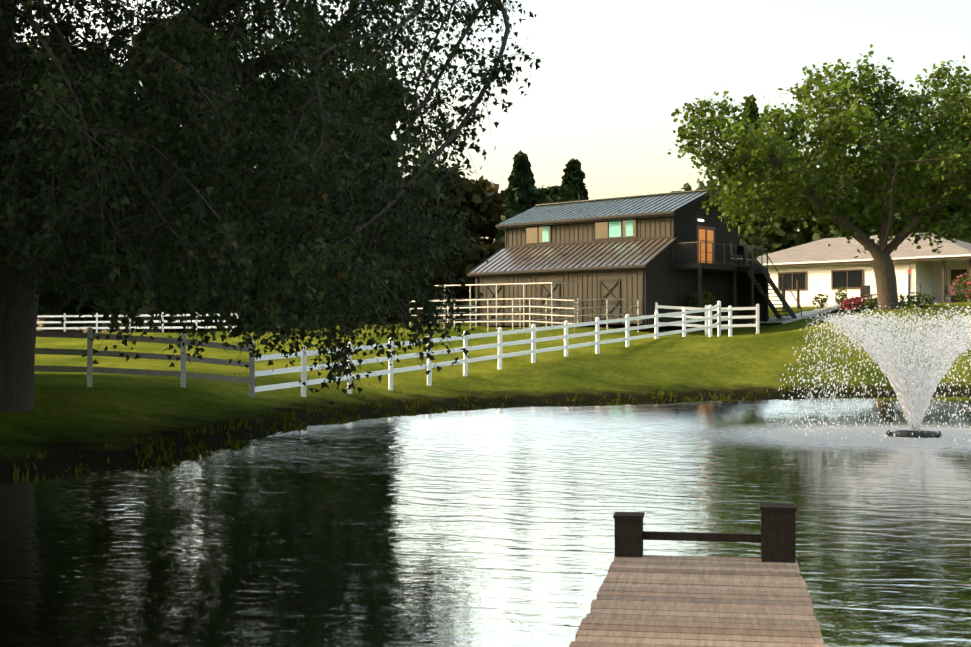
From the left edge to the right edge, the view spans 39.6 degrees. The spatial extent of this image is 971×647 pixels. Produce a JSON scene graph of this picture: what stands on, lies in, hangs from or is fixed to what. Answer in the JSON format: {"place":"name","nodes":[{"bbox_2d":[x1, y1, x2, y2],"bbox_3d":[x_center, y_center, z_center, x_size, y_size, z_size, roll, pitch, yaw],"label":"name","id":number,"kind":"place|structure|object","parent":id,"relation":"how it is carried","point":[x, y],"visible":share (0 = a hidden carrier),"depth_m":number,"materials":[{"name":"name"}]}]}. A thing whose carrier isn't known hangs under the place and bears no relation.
{"place":"outdoors","nodes":[
{"label":"outdoors","id":0,"kind":"place"},
{"bbox_2d":[0,397,970,646],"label":"pond water","id":1,"kind":"structure","parent":0,"point":[492,527],"depth_m":14.55,"materials":[{"name":"grey liquid"}]},
{"bbox_2d":[569,503,828,646],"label":"dock","id":2,"kind":"object","parent":1,"relation":"in","point":[642,600],"visible":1,"depth_m":8.80,"materials":[{"name":"brown wood"}]},
{"bbox_2d":[774,298,970,444],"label":"fountain spray","id":3,"kind":"object","parent":1,"relation":"on","point":[881,350],"visible":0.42,"depth_m":28.70,"materials":[{"name":"white liquid"}]},
{"bbox_2d":[886,428,942,437],"bbox_3d":[9.180,2.480,29.109,1.154,0.500,1.146,0,-1,1],"label":"fountain base","id":4,"kind":"object","parent":1,"relation":"in","point":[916,433],"visible":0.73,"depth_m":28.72,"materials":[{"name":"black"}]},
{"bbox_2d":[833,316,970,430],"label":"fountain spray","id":5,"kind":"object","parent":4,"relation":"on","point":[917,427],"visible":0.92,"depth_m":28.68,"materials":[{"name":"white liquid"}]},
{"bbox_2d":[0,302,970,478],"bbox_3d":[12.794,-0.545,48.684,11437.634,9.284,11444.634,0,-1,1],"label":"terrain","id":6,"kind":"structure","parent":0,"point":[65,417],"depth_m":46.48,"materials":[{"name":"green plant"}]},
{"bbox_2d":[13,66,66,269],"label":"shade tree leaves","id":7,"kind":"object","parent":6,"relation":"on","point":[33,171],"depth_m":35.60,"materials":[{"name":"green plant"}]},
{"bbox_2d":[17,37,114,331],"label":"tall tree leaves","id":8,"kind":"object","parent":6,"relation":"on","point":[48,297],"depth_m":100.23,"materials":[{"name":"green plant"}]},
{"bbox_2d":[38,274,114,331],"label":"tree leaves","id":9,"kind":"object","parent":6,"relation":"on","point":[68,309],"depth_m":128.07,"materials":[{"name":"green plant"}]},
{"bbox_2d":[36,312,238,332],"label":"fence","id":10,"kind":"object","parent":6,"relation":"on","point":[142,315],"visible":0.42,"depth_m":91.29,"materials":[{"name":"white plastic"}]},
{"bbox_2d":[107,306,176,332],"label":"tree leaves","id":11,"kind":"object","parent":6,"relation":"on","point":[132,324],"depth_m":134.98,"materials":[{"name":"green plant"}]},
{"bbox_2d":[35,326,254,397],"bbox_3d":[-10.888,1.211,31.989,11.911,2.506,0.647,1,-1,-34],"label":"fence","id":12,"kind":"object","parent":6,"relation":"on","point":[182,373],"visible":0.77,"depth_m":33.45,"materials":[{"name":"white wood"}]},
{"bbox_2d":[58,15,244,331],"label":"tall tree leaves","id":13,"kind":"object","parent":6,"relation":"on","point":[118,251],"depth_m":97.41,"materials":[{"name":"green plant"}]},
{"bbox_2d":[164,245,229,332],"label":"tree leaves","id":14,"kind":"object","parent":6,"relation":"on","point":[181,330],"visible":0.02,"depth_m":128.45,"materials":[{"name":"green plant"}]},
{"bbox_2d":[37,297,474,332],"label":"tree line leaves","id":15,"kind":"object","parent":6,"relation":"on","point":[462,303],"depth_m":156.97,"materials":[{"name":"green plant"}]},
{"bbox_2d":[141,70,376,331],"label":"tall tree leaves","id":16,"kind":"object","parent":6,"relation":"on","point":[216,304],"depth_m":96.80,"materials":[{"name":"green plant"}]},
{"bbox_2d":[0,0,545,411],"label":"tree","id":17,"kind":"object","parent":6,"relation":"on","point":[250,248],"depth_m":19.09,"materials":[{"name":"green plant"}]},
{"bbox_2d":[232,295,327,329],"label":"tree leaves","id":18,"kind":"object","parent":6,"relation":"on","point":[250,321],"depth_m":137.01,"materials":[{"name":"green plant"}]},
{"bbox_2d":[240,71,423,329],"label":"tall tree leaves","id":19,"kind":"object","parent":6,"relation":"on","point":[389,153],"depth_m":95.13,"materials":[{"name":"green plant"}]},
{"bbox_2d":[357,262,438,324],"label":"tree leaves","id":20,"kind":"object","parent":6,"relation":"on","point":[388,319],"depth_m":127.28,"materials":[{"name":"green plant"}]},
{"bbox_2d":[366,261,471,320],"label":"tree leaves","id":21,"kind":"object","parent":6,"relation":"on","point":[407,300],"depth_m":116.38,"materials":[{"name":"green plant"}]},
{"bbox_2d":[401,164,504,325],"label":"tree leaves","id":22,"kind":"object","parent":6,"relation":"on","point":[481,203],"depth_m":101.88,"materials":[{"name":"green plant"}]},
{"bbox_2d":[464,175,506,249],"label":"tree leaves","id":23,"kind":"object","parent":6,"relation":"on","point":[489,227],"depth_m":110.81,"materials":[{"name":"green plant"}]},
{"bbox_2d":[255,301,720,396],"bbox_3d":[1.894,0.851,49.574,1.389,4.317,32.684,-1,-1,32],"label":"fence","id":24,"kind":"object","parent":6,"relation":"on","point":[303,368],"visible":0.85,"depth_m":48.28,"materials":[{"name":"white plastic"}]},
{"bbox_2d":[717,305,731,336],"bbox_3d":[11.284,0.189,63.581,0.201,2.129,1.401,-1,-1,36],"label":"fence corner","id":25,"kind":"object","parent":24,"relation":"attached to","point":[729,311],"visible":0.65,"depth_m":63.95,"materials":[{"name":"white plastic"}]},
{"bbox_2d":[12,384,970,479],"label":"shore grass tufts","id":26,"kind":"object","parent":6,"relation":"on","point":[202,446],"visible":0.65,"depth_m":32.15,"materials":[{"name":"green plant"}]},
{"bbox_2d":[491,150,541,244],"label":"tree leaves","id":27,"kind":"object","parent":6,"relation":"on","point":[521,195],"visible":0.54,"depth_m":107.25,"materials":[{"name":"green plant"}]},
{"bbox_2d":[409,282,638,332],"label":"pipe corral","id":28,"kind":"object","parent":6,"relation":"on","point":[523,313],"visible":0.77,"depth_m":66.03,"materials":[{"name":"white metal"}]},
{"bbox_2d":[535,185,559,203],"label":"tree leaves","id":29,"kind":"object","parent":6,"relation":"on","point":[548,194],"depth_m":115.96,"materials":[{"name":"green plant"}]},
{"bbox_2d":[556,158,588,202],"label":"tree leaves","id":30,"kind":"object","parent":6,"relation":"on","point":[572,187],"visible":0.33,"depth_m":103.35,"materials":[{"name":"green plant"}]},
{"bbox_2d":[467,189,801,326],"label":"barn","id":31,"kind":"structure","parent":6,"relation":"on","point":[648,251],"depth_m":69.61,"materials":[{"name":"brown wood"}]},
{"bbox_2d":[672,180,723,191],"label":"tree leaves","id":32,"kind":"object","parent":6,"relation":"on","point":[687,186],"visible":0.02,"depth_m":137.87,"materials":[{"name":"green plant"}]},
{"bbox_2d":[688,290,716,313],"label":"planter shrub","id":33,"kind":"object","parent":6,"relation":"on","point":[694,301],"depth_m":67.63,"materials":[{"name":"green plant"}]},
{"bbox_2d":[654,302,759,334],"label":"fence","id":34,"kind":"object","parent":6,"relation":"on","point":[756,316],"visible":0.62,"depth_m":65.58,"materials":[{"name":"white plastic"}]},
{"bbox_2d":[728,96,783,255],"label":"tree leaves","id":35,"kind":"object","parent":6,"relation":"on","point":[753,114],"depth_m":119.13,"materials":[{"name":"green plant"}]},
{"bbox_2d":[742,145,793,247],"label":"tree leaves","id":36,"kind":"object","parent":6,"relation":"on","point":[758,221],"depth_m":133.35,"materials":[{"name":"green plant"}]},
{"bbox_2d":[782,274,799,310],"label":"lawn posts","id":37,"kind":"object","parent":6,"relation":"on","point":[798,291],"visible":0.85,"depth_m":78.58,"materials":[{"name":"brown wood"}]},
{"bbox_2d":[738,146,850,256],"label":"tree leaves","id":38,"kind":"object","parent":6,"relation":"on","point":[789,235],"depth_m":115.15,"materials":[{"name":"green plant"}]},
{"bbox_2d":[667,44,970,309],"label":"tree","id":39,"kind":"object","parent":6,"relation":"on","point":[788,189],"depth_m":62.98,"materials":[{"name":"green plant"}]},
{"bbox_2d":[812,293,828,307],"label":"plant leaves","id":40,"kind":"object","parent":6,"relation":"on","point":[816,298],"depth_m":79.07,"materials":[{"name":"plant"}]},
{"bbox_2d":[835,286,847,304],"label":"plant leaves","id":41,"kind":"object","parent":6,"relation":"on","point":[844,296],"depth_m":78.06,"materials":[{"name":"plant"}]},
{"bbox_2d":[840,296,874,312],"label":"red bush","id":42,"kind":"object","parent":6,"relation":"on","point":[846,302],"depth_m":65.79,"materials":[{"name":"plant"}]},
{"bbox_2d":[862,297,877,309],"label":"plant leaves","id":43,"kind":"object","parent":6,"relation":"on","point":[869,303],"depth_m":64.47,"materials":[{"name":"green plant"}]},
{"bbox_2d":[797,155,956,240],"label":"tree leaves","id":44,"kind":"object","parent":6,"relation":"on","point":[819,232],"visible":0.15,"depth_m":110.15,"materials":[{"name":"green plant"}]},
{"bbox_2d":[843,117,970,238],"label":"tree leaves","id":45,"kind":"object","parent":6,"relation":"on","point":[877,231],"depth_m":107.16,"materials":[{"name":"green plant"}]},
{"bbox_2d":[898,294,920,307],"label":"plant leaves","id":46,"kind":"object","parent":6,"relation":"on","point":[901,302],"depth_m":63.82,"materials":[{"name":"plant"}]},
{"bbox_2d":[911,293,934,307],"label":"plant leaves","id":47,"kind":"object","parent":6,"relation":"on","point":[925,297],"depth_m":69.50,"materials":[{"name":"green plant"}]},
{"bbox_2d":[934,133,970,243],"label":"tree leaves","id":48,"kind":"object","parent":6,"relation":"on","point":[957,213],"visible":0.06,"depth_m":101.83,"materials":[{"name":"green plant"}]},
{"bbox_2d":[951,273,970,301],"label":"rose bush","id":49,"kind":"object","parent":6,"relation":"on","point":[962,285],"depth_m":71.51,"materials":[{"name":"plant"}]},
{"bbox_2d":[965,282,970,301],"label":"rose bush leaves","id":50,"kind":"object","parent":6,"relation":"on","point":[969,294],"depth_m":70.13,"materials":[{"name":"green plant"}]},
{"bbox_2d":[15,0,970,332],"label":"sky","id":51,"kind":"structure","parent":0,"point":[608,86],"materials":[{"name":"white"}]},
{"bbox_2d":[748,301,904,323],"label":"concrete path","id":52,"kind":"structure","parent":0,"point":[805,314],"depth_m":71.76,"materials":[{"name":"grey concrete"}]},
{"bbox_2d":[757,232,970,307],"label":"house","id":53,"kind":"structure","parent":0,"point":[828,266],"depth_m":80.36,"materials":[{"name":"white paint"}]}
]}

